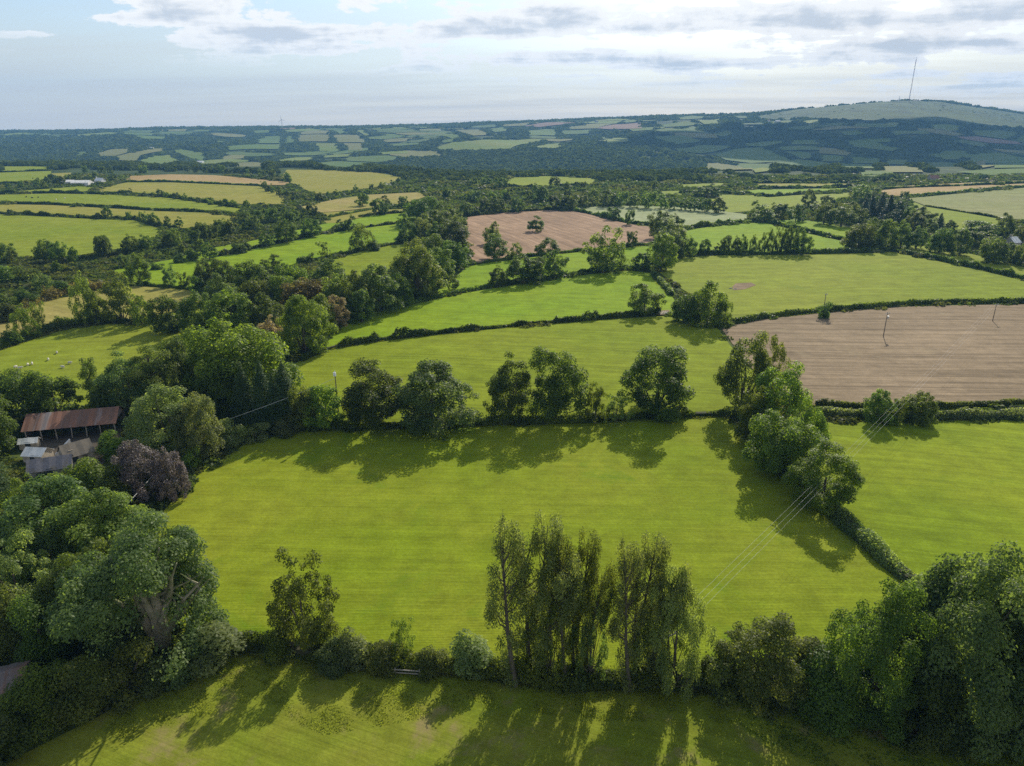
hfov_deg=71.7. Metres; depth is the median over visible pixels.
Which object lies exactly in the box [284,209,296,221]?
broadleaf tree
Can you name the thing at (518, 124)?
field
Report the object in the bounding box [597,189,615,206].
broadleaf tree
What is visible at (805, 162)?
field
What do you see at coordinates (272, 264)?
broadleaf tree
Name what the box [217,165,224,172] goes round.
broadleaf tree
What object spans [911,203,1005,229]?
grass field
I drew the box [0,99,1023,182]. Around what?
woodland
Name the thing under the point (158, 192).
broadleaf tree
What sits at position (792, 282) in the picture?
grass field
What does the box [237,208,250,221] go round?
broadleaf tree
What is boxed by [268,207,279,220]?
broadleaf tree
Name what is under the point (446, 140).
field
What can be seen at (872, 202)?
conifer tree
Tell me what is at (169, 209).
hedge
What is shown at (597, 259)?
broadleaf tree
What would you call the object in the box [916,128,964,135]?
field
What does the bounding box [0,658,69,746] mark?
shrub
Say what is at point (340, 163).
field
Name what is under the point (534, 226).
broadleaf tree
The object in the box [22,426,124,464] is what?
farm yard
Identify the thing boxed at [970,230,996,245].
broadleaf tree
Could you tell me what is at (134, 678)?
shrub
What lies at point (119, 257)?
broadleaf tree
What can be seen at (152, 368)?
broadleaf tree
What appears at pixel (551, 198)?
broadleaf tree
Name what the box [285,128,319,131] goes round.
field
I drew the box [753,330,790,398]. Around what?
broadleaf tree
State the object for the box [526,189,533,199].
broadleaf tree
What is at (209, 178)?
stubble field
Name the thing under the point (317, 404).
broadleaf tree
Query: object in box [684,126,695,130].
field
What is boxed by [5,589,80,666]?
shrub
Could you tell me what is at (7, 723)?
shrub
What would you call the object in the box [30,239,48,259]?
broadleaf tree
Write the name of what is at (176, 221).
broadleaf tree
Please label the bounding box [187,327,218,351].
broadleaf tree
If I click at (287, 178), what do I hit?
broadleaf tree
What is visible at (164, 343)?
broadleaf tree
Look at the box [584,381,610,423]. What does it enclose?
broadleaf tree
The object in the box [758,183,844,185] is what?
grass field
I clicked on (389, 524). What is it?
grass field
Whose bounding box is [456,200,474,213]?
broadleaf tree
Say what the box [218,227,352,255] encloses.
hedge
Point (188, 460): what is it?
shrub
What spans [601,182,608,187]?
broadleaf tree
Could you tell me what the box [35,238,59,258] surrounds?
broadleaf tree
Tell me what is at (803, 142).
field
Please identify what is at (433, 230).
broadleaf tree
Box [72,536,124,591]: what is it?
broadleaf tree
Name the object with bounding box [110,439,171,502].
broadleaf tree
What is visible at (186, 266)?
grass field
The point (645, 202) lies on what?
broadleaf tree
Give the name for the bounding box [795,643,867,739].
shrub
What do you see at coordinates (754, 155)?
field
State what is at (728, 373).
broadleaf tree
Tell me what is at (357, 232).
broadleaf tree
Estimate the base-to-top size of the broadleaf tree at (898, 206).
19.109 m
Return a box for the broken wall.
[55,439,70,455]
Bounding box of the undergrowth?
[0,172,1023,748]
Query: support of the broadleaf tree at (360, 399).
on the ground at (200, 172)
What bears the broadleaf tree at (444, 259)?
on the ground at (200, 172)
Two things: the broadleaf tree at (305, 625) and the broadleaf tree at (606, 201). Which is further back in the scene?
the broadleaf tree at (606, 201)
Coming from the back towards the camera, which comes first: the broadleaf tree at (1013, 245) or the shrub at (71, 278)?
the broadleaf tree at (1013, 245)
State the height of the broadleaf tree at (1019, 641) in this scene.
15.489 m
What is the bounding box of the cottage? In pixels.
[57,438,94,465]
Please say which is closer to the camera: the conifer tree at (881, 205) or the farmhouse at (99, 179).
the conifer tree at (881, 205)
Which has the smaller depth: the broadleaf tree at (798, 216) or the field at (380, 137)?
the broadleaf tree at (798, 216)
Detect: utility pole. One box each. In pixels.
[333,371,338,412]
[883,312,889,336]
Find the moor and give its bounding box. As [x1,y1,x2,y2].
[760,100,1023,127]
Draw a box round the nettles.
[728,697,1022,765]
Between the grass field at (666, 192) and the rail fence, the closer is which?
the rail fence
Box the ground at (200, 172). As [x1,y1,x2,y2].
[0,106,1023,758]
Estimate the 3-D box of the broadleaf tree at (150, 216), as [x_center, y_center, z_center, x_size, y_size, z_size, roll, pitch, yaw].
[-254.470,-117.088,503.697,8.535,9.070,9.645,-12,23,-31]
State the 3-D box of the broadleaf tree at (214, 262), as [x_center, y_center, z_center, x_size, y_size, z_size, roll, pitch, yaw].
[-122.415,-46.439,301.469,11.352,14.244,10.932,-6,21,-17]
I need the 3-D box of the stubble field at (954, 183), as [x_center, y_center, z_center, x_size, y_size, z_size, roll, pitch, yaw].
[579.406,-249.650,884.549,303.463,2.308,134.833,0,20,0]
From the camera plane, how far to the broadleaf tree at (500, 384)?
162.20 m
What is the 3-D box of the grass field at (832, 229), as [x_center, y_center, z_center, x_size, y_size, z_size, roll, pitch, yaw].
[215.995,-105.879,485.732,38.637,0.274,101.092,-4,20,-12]
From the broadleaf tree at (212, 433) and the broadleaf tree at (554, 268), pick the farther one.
the broadleaf tree at (554, 268)
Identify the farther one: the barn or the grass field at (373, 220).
the grass field at (373, 220)
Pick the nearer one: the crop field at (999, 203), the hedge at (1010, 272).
the hedge at (1010, 272)
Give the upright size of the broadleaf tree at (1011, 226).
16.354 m
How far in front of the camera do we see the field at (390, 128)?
3456.71 m
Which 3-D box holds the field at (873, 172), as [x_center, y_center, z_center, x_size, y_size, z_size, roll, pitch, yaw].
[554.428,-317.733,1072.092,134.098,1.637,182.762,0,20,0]
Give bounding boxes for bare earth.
[733,283,754,289]
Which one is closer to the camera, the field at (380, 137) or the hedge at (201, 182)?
the hedge at (201, 182)
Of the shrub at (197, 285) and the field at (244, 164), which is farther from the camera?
the field at (244, 164)
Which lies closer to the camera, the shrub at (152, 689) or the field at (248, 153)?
the shrub at (152, 689)
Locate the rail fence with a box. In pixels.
[379,667,419,674]
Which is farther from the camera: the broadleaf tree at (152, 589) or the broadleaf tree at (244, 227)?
the broadleaf tree at (244, 227)
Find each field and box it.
[0,132,32,134]
[0,171,50,181]
[0,193,238,211]
[0,204,234,227]
[0,214,161,256]
[0,286,201,335]
[0,309,203,408]
[2,653,1023,765]
[4,166,47,170]
[19,186,94,191]
[51,173,70,176]
[78,132,120,135]
[99,149,128,155]
[100,182,284,203]
[112,223,339,286]
[115,148,162,160]
[124,130,164,132]
[125,133,163,134]
[127,174,288,184]
[136,135,164,138]
[141,155,178,163]
[156,131,191,133]
[158,416,903,670]
[162,129,187,130]
[175,149,205,161]
[203,159,247,163]
[203,224,408,273]
[207,133,245,136]
[222,155,244,158]
[224,152,274,155]
[228,144,280,149]
[228,162,260,166]
[254,130,269,132]
[257,136,280,142]
[278,157,311,160]
[281,151,335,154]
[282,170,398,192]
[284,136,293,142]
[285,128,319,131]
[293,316,756,422]
[298,134,328,140]
[300,130,328,133]
[302,192,423,211]
[316,143,339,150]
[320,128,345,129]
[320,271,673,346]
[321,161,368,166]
[322,148,367,154]
[324,154,349,157]
[324,209,402,222]
[324,244,410,275]
[333,135,363,141]
[343,213,402,229]
[344,143,362,149]
[346,155,395,161]
[369,135,404,138]
[373,128,409,129]
[377,129,427,132]
[379,151,407,154]
[381,142,418,145]
[384,138,411,141]
[386,134,400,136]
[390,150,439,156]
[396,132,441,134]
[402,137,438,142]
[406,134,442,136]
[408,129,449,131]
[412,134,443,139]
[419,128,462,130]
[438,139,541,149]
[438,246,655,293]
[441,134,458,137]
[442,138,453,142]
[458,130,485,134]
[466,210,654,262]
[470,124,495,127]
[491,127,507,131]
[502,122,538,125]
[508,176,593,185]
[526,122,573,126]
[529,129,556,134]
[530,136,564,137]
[537,143,560,147]
[546,139,571,140]
[562,130,588,133]
[569,124,608,128]
[577,120,621,123]
[584,206,748,225]
[596,119,630,120]
[600,122,641,128]
[604,137,627,142]
[623,120,652,122]
[630,127,664,130]
[656,128,709,132]
[656,135,698,143]
[659,252,1023,317]
[662,121,698,126]
[662,191,681,194]
[671,132,716,137]
[675,145,731,152]
[677,116,706,118]
[682,183,724,186]
[682,223,850,251]
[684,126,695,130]
[699,119,718,123]
[707,162,752,170]
[711,193,850,211]
[714,130,732,136]
[715,147,790,162]
[722,304,1023,404]
[737,163,769,168]
[746,140,784,145]
[749,188,846,193]
[753,167,768,171]
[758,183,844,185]
[770,159,829,166]
[779,146,818,149]
[780,220,851,236]
[786,125,844,129]
[787,151,811,158]
[790,140,818,143]
[804,120,818,123]
[808,123,847,124]
[812,126,868,129]
[819,147,851,154]
[819,420,1023,586]
[820,155,843,160]
[842,130,865,134]
[842,163,873,167]
[848,139,898,150]
[851,157,879,162]
[855,123,894,126]
[861,170,892,175]
[862,138,891,141]
[881,166,922,171]
[881,184,1023,195]
[883,122,898,125]
[887,159,906,164]
[890,130,929,134]
[896,180,1023,186]
[900,246,1023,274]
[909,188,1023,219]
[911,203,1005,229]
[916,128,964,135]
[928,162,954,166]
[929,150,975,159]
[932,124,960,130]
[954,139,987,146]
[957,168,1023,174]
[960,136,1019,143]
[970,153,1023,162]
[972,130,1016,138]
[976,160,993,166]
[991,148,1023,152]
[993,163,1023,167]
[1017,133,1023,140]
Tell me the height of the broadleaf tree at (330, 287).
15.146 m
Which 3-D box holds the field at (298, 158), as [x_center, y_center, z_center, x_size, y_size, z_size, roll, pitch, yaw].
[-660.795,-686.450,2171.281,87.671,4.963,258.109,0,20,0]
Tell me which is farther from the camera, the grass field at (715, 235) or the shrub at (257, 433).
the grass field at (715, 235)
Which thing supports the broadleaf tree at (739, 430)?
on the ground at (200, 172)
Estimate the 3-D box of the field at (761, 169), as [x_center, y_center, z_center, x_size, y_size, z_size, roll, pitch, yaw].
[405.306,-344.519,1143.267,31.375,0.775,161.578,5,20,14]
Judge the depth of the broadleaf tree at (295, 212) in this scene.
533.51 m
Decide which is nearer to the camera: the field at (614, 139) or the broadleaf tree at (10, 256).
the broadleaf tree at (10, 256)
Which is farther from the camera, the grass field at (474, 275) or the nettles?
the grass field at (474, 275)
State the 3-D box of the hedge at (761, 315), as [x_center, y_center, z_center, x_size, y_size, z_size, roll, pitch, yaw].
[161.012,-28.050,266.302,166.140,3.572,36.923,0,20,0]
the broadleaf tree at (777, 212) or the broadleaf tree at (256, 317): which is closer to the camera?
the broadleaf tree at (256, 317)
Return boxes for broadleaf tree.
[0,242,18,263]
[0,367,56,422]
[0,394,19,453]
[0,472,49,528]
[0,473,112,580]
[0,509,43,576]
[0,528,58,598]
[1,519,74,588]
[4,303,41,337]
[5,249,20,264]
[17,181,23,187]
[20,370,84,412]
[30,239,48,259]
[30,273,52,289]
[30,549,118,654]
[33,179,39,185]
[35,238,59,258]
[39,180,47,188]
[42,508,229,692]
[43,176,50,182]
[47,241,67,259]
[49,260,62,271]
[49,486,157,564]
[52,176,58,183]
[57,175,65,184]
[66,246,78,262]
[67,270,98,324]
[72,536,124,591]
[76,262,85,272]
[77,357,97,393]
[82,165,89,171]
[83,290,109,323]
[91,171,97,177]
[93,236,111,256]
[94,235,112,255]
[94,350,154,411]
[96,271,136,320]
[97,166,105,173]
[100,207,112,216]
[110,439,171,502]
[116,253,130,265]
[118,233,141,251]
[118,344,179,386]
[121,383,215,459]
[122,252,152,286]
[125,211,131,219]
[128,294,150,325]
[137,234,149,247]
[138,212,144,219]
[138,235,152,248]
[139,165,147,172]
[143,294,187,332]
[148,212,160,221]
[150,446,190,502]
[155,335,183,363]
[156,189,163,196]
[157,337,193,399]
[160,233,175,249]
[161,264,176,285]
[162,215,170,225]
[166,228,181,246]
[166,391,224,460]
[171,192,178,198]
[174,216,183,226]
[174,290,211,336]
[175,272,190,288]
[177,243,186,254]
[178,317,304,402]
[178,347,198,404]
[187,227,199,238]
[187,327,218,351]
[189,229,200,240]
[192,165,199,172]
[192,258,218,285]
[193,239,205,250]
[193,361,241,419]
[194,222,207,238]
[199,242,218,259]
[201,272,239,312]
[203,286,259,336]
[208,225,217,238]
[210,257,235,284]
[213,218,229,234]
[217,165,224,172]
[217,200,223,205]
[221,219,233,234]
[224,221,237,234]
[230,259,275,295]
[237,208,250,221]
[239,280,269,305]
[240,218,251,230]
[242,200,249,207]
[247,215,262,231]
[247,292,287,330]
[253,210,261,218]
[257,314,283,342]
[258,231,274,247]
[259,253,283,270]
[263,183,271,191]
[265,546,340,651]
[268,170,275,177]
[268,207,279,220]
[268,275,300,304]
[272,218,298,242]
[273,263,312,291]
[275,186,282,195]
[275,294,338,353]
[278,277,326,313]
[280,207,294,221]
[284,172,291,181]
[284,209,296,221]
[287,384,317,428]
[291,207,299,215]
[300,218,321,236]
[301,384,344,429]
[303,293,337,334]
[305,203,318,215]
[307,259,347,287]
[314,192,322,200]
[315,242,330,256]
[321,272,352,311]
[328,294,349,329]
[336,219,346,229]
[338,269,374,315]
[340,357,411,431]
[342,288,375,323]
[343,215,355,230]
[348,222,374,249]
[352,263,404,315]
[354,192,368,205]
[369,198,388,214]
[380,195,390,204]
[385,271,414,308]
[388,616,415,657]
[389,237,446,294]
[390,257,417,296]
[391,358,483,440]
[395,212,415,226]
[398,196,408,204]
[398,220,418,241]
[402,196,438,220]
[406,255,449,296]
[415,233,443,256]
[416,217,431,239]
[420,209,453,235]
[425,221,448,241]
[427,247,455,276]
[428,200,459,221]
[435,217,470,248]
[438,240,462,266]
[442,186,450,196]
[448,274,459,288]
[449,242,468,267]
[450,213,468,229]
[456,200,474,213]
[464,178,472,185]
[469,190,480,201]
[479,197,494,211]
[482,175,492,184]
[482,221,501,241]
[482,351,536,421]
[483,233,510,258]
[488,190,496,200]
[488,265,506,287]
[492,198,504,211]
[494,177,501,187]
[499,177,507,186]
[501,190,510,199]
[504,188,514,198]
[504,253,542,284]
[510,242,522,259]
[511,196,525,211]
[525,256,545,281]
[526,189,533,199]
[526,345,588,420]
[527,215,544,231]
[531,185,547,200]
[534,237,560,257]
[535,590,565,680]
[542,249,569,277]
[548,176,560,184]
[548,194,565,207]
[562,194,579,207]
[563,182,569,189]
[563,189,571,197]
[568,589,614,692]
[577,195,590,207]
[580,181,586,187]
[581,225,625,273]
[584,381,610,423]
[587,194,596,205]
[588,188,598,199]
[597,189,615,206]
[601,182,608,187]
[602,393,634,424]
[606,207,621,218]
[613,252,632,270]
[614,191,628,206]
[617,344,695,422]
[624,210,634,224]
[626,231,637,246]
[627,283,666,314]
[628,191,641,207]
[631,564,718,703]
[632,253,650,269]
[640,191,656,207]
[645,233,679,270]
[647,210,670,237]
[651,177,658,188]
[654,218,689,250]
[656,193,668,208]
[666,236,685,258]
[667,192,680,209]
[667,294,703,323]
[668,213,685,231]
[678,197,692,209]
[683,235,697,256]
[686,280,728,328]
[688,198,701,210]
[692,186,707,197]
[698,197,711,211]
[699,238,711,252]
[704,183,720,196]
[708,197,728,212]
[713,330,773,416]
[713,610,823,722]
[719,293,733,323]
[720,235,732,250]
[731,236,740,250]
[734,385,779,449]
[739,234,748,250]
[741,408,826,475]
[747,360,812,446]
[748,234,757,250]
[750,200,764,215]
[752,204,775,219]
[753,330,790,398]
[758,232,769,251]
[765,228,776,251]
[771,202,787,217]
[774,226,785,250]
[780,226,793,253]
[780,437,865,515]
[786,203,807,221]
[789,227,799,251]
[792,227,814,254]
[793,395,831,462]
[800,188,816,205]
[809,201,821,210]
[814,202,834,223]
[817,577,942,747]
[820,195,838,208]
[826,203,858,225]
[839,223,876,248]
[843,201,868,222]
[851,184,872,202]
[862,388,898,426]
[863,217,884,240]
[864,186,881,202]
[874,219,898,246]
[883,209,904,226]
[884,627,974,762]
[885,396,911,425]
[890,197,908,218]
[891,538,1023,763]
[895,219,910,246]
[900,191,909,196]
[900,205,918,221]
[902,209,925,230]
[903,390,939,426]
[905,226,928,248]
[912,206,938,225]
[924,218,938,231]
[924,227,954,252]
[942,219,958,229]
[946,229,973,255]
[961,220,1002,238]
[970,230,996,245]
[974,626,1023,764]
[978,236,1010,263]
[996,212,1016,236]
[1005,242,1021,261]
[1012,226,1023,244]
[1012,243,1023,265]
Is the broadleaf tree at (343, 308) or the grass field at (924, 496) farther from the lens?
the broadleaf tree at (343, 308)
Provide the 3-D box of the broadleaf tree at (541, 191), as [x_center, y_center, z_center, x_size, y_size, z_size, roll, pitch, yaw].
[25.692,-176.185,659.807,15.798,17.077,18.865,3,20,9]
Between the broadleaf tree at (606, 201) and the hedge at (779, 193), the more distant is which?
the hedge at (779, 193)
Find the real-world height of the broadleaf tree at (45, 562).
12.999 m
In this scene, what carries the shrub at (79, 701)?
on the ground at (200, 172)
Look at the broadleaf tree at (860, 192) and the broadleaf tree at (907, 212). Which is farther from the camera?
the broadleaf tree at (860, 192)
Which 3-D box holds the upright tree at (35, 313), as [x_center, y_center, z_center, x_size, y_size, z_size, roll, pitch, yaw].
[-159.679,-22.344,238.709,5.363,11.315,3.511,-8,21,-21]
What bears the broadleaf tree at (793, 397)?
on the ground at (200, 172)
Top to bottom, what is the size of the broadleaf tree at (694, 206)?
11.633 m
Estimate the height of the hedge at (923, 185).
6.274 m
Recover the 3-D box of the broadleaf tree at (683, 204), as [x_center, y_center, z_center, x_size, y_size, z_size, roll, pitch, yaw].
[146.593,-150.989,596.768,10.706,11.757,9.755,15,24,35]
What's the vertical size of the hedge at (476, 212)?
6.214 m
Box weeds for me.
[103,658,731,738]
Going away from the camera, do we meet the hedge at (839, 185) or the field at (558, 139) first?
the hedge at (839, 185)
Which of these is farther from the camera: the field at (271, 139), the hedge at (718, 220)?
the field at (271, 139)
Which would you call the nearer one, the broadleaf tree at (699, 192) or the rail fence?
the rail fence
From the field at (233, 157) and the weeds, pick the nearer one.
the weeds
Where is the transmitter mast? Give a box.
[909,57,921,99]
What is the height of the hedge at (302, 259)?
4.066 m
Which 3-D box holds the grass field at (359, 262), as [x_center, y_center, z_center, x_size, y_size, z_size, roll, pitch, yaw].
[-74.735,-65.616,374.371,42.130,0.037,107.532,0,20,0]
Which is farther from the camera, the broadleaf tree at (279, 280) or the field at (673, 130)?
the field at (673, 130)
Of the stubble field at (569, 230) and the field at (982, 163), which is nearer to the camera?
the stubble field at (569, 230)
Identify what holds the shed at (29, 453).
on the ground at (200, 172)
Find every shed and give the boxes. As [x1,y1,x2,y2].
[0,659,31,705]
[17,437,40,449]
[20,447,53,462]
[70,180,93,185]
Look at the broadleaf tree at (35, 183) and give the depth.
801.49 m
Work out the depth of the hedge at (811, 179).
913.49 m
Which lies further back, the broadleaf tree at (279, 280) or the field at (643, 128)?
the field at (643, 128)
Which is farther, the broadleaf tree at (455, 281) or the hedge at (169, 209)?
the hedge at (169, 209)
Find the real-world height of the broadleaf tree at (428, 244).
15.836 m
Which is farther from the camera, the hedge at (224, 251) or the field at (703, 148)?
the field at (703, 148)
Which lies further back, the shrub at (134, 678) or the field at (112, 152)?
the field at (112, 152)
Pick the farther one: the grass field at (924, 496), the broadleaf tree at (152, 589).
the grass field at (924, 496)
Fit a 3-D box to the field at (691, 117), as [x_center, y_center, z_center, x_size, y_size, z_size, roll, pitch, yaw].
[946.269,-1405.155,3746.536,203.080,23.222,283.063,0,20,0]
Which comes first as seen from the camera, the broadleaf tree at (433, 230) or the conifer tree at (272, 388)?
the conifer tree at (272, 388)
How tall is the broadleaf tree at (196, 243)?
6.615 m
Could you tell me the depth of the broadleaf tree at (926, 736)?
75.98 m
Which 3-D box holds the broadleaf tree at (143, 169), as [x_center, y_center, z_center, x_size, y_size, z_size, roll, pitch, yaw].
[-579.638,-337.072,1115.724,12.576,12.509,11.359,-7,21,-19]
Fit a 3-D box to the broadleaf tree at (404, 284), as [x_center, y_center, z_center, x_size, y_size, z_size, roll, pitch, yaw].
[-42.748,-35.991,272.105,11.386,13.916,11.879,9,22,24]
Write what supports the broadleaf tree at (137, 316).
on the ground at (200, 172)
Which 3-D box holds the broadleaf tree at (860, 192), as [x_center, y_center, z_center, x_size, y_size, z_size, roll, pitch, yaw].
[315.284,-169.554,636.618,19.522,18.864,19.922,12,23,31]
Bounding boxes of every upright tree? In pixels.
[28,300,45,326]
[483,509,586,689]
[544,527,618,682]
[605,530,694,694]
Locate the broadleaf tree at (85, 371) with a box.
[77,357,97,393]
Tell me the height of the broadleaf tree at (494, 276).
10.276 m
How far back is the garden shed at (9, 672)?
85.86 m
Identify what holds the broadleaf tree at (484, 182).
on the ground at (200, 172)
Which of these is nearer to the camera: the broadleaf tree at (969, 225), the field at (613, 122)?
the broadleaf tree at (969, 225)
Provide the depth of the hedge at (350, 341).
239.50 m
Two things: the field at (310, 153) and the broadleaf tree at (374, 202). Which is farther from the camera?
the field at (310, 153)
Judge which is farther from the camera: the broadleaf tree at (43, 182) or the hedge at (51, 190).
the broadleaf tree at (43, 182)
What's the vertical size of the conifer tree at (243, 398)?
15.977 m
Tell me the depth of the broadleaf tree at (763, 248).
387.24 m
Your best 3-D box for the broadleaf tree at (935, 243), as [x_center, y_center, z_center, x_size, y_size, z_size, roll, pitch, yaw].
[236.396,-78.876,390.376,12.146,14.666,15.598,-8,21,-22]
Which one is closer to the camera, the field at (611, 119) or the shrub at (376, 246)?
the shrub at (376, 246)
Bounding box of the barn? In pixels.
[21,406,125,440]
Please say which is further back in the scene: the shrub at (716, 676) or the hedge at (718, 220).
the hedge at (718, 220)
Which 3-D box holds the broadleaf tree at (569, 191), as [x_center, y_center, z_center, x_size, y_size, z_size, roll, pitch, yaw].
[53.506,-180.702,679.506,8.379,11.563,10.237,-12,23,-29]
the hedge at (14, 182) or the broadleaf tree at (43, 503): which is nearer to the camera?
the broadleaf tree at (43, 503)
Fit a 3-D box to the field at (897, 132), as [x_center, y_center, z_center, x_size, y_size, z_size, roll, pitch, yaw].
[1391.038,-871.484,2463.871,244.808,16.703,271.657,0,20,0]
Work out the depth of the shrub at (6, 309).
252.41 m
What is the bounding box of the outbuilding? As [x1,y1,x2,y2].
[26,454,73,478]
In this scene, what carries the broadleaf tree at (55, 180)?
on the ground at (200, 172)
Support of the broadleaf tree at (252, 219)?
on the ground at (200, 172)
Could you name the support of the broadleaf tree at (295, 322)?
on the ground at (200, 172)
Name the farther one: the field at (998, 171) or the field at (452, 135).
the field at (452, 135)
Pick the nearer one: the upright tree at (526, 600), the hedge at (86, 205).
the upright tree at (526, 600)
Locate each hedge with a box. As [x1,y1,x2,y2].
[0,169,51,172]
[0,180,27,183]
[0,187,240,207]
[0,209,177,227]
[0,311,130,349]
[3,200,151,209]
[18,278,110,308]
[124,179,259,185]
[135,280,190,289]
[153,207,235,212]
[167,629,884,721]
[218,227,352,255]
[218,403,730,440]
[296,241,402,262]
[298,307,660,360]
[327,205,406,217]
[357,220,399,227]
[358,210,405,216]
[405,264,657,306]
[463,206,573,216]
[466,241,653,265]
[503,181,595,186]
[573,207,650,224]
[650,270,674,294]
[652,218,714,227]
[681,247,893,255]
[715,218,751,223]
[718,188,851,196]
[732,296,1023,323]
[734,412,925,587]
[751,177,905,182]
[756,182,851,188]
[763,218,846,239]
[812,397,1023,410]
[818,406,1023,422]
[879,183,959,188]
[891,247,1023,279]
[909,184,1023,195]
[924,205,997,217]
[963,180,1023,185]
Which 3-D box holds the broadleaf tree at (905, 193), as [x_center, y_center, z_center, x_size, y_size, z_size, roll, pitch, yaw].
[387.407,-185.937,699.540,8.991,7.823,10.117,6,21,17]
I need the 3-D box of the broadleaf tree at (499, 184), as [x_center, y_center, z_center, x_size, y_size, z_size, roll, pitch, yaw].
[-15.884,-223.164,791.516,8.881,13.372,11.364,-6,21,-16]
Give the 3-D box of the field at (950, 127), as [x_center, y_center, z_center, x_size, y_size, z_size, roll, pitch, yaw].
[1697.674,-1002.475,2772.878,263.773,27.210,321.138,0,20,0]
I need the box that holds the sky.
[0,0,1023,129]
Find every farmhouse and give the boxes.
[94,177,105,181]
[927,174,939,179]
[1003,234,1021,247]
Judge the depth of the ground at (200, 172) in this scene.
1150.06 m
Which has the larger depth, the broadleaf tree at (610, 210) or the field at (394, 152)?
the field at (394, 152)
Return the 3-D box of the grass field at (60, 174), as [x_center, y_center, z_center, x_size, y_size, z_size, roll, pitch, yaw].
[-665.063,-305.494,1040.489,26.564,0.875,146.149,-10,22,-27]
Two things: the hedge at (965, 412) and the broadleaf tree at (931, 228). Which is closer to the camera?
the hedge at (965, 412)
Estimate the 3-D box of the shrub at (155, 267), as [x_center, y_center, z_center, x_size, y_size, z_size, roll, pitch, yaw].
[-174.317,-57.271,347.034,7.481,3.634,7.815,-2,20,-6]
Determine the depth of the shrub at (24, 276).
317.46 m
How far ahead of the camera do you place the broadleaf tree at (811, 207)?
571.46 m
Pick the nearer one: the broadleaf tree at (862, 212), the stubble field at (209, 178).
the broadleaf tree at (862, 212)
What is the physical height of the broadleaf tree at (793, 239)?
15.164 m
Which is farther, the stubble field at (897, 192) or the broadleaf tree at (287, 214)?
the stubble field at (897, 192)
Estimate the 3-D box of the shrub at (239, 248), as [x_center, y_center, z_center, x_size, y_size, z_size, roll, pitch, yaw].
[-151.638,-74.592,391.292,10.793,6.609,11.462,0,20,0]
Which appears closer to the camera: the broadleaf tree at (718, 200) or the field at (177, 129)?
the broadleaf tree at (718, 200)
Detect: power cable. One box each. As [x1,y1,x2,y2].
[212,378,334,424]
[687,325,972,605]
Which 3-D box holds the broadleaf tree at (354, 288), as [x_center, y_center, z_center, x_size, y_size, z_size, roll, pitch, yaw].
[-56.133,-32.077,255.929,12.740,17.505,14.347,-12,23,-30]
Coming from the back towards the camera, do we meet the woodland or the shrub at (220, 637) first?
the woodland
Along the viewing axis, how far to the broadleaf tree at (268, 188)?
786.29 m
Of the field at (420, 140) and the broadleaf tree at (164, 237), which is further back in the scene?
the field at (420, 140)
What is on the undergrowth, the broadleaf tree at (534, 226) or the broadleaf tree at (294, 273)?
the broadleaf tree at (294, 273)
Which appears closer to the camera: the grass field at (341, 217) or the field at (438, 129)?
the grass field at (341, 217)
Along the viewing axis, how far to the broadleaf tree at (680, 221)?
458.81 m
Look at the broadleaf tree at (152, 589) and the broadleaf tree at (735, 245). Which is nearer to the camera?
the broadleaf tree at (152, 589)
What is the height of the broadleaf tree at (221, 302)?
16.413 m
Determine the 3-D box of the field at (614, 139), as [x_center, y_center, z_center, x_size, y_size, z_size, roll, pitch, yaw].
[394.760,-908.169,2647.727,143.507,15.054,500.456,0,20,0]
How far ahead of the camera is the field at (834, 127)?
2585.02 m
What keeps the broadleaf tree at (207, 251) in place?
on the ground at (200, 172)
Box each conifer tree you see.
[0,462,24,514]
[155,420,168,452]
[224,362,261,426]
[241,358,270,424]
[257,372,285,434]
[263,360,306,437]
[858,197,871,216]
[869,193,876,215]
[871,191,887,217]
[877,195,895,219]
[933,213,945,229]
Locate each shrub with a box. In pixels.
[0,265,15,282]
[0,293,19,307]
[0,303,21,321]
[0,329,23,343]
[0,581,36,664]
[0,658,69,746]
[0,709,32,764]
[0,715,11,765]
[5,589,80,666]
[9,265,39,282]
[14,289,39,301]
[37,653,127,733]
[41,472,81,493]
[42,280,72,292]
[60,457,105,492]
[65,275,80,283]
[82,382,125,422]
[91,462,133,505]
[94,429,131,461]
[94,635,154,714]
[95,595,152,665]
[133,654,178,700]
[150,262,165,269]
[164,620,246,682]
[172,253,185,262]
[180,445,202,471]
[183,248,200,260]
[189,275,203,291]
[217,417,247,448]
[230,243,247,253]
[242,241,251,249]
[242,421,269,444]
[260,627,295,667]
[271,413,298,438]
[306,253,314,262]
[313,635,345,679]
[334,626,370,672]
[365,639,397,679]
[367,239,380,250]
[393,235,401,243]
[413,644,448,683]
[449,628,496,680]
[698,640,749,708]
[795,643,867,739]
[816,301,833,318]
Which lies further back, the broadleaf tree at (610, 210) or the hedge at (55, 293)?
the broadleaf tree at (610, 210)
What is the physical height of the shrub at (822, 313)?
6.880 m
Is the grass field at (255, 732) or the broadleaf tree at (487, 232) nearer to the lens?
the grass field at (255, 732)
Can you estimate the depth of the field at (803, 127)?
2699.57 m
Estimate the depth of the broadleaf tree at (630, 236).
409.50 m
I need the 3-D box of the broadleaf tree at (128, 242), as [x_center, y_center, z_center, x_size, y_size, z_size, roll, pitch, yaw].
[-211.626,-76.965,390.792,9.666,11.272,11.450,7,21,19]
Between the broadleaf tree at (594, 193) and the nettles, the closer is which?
the nettles
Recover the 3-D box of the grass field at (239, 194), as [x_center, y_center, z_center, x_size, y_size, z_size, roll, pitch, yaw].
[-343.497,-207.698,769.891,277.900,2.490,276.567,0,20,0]

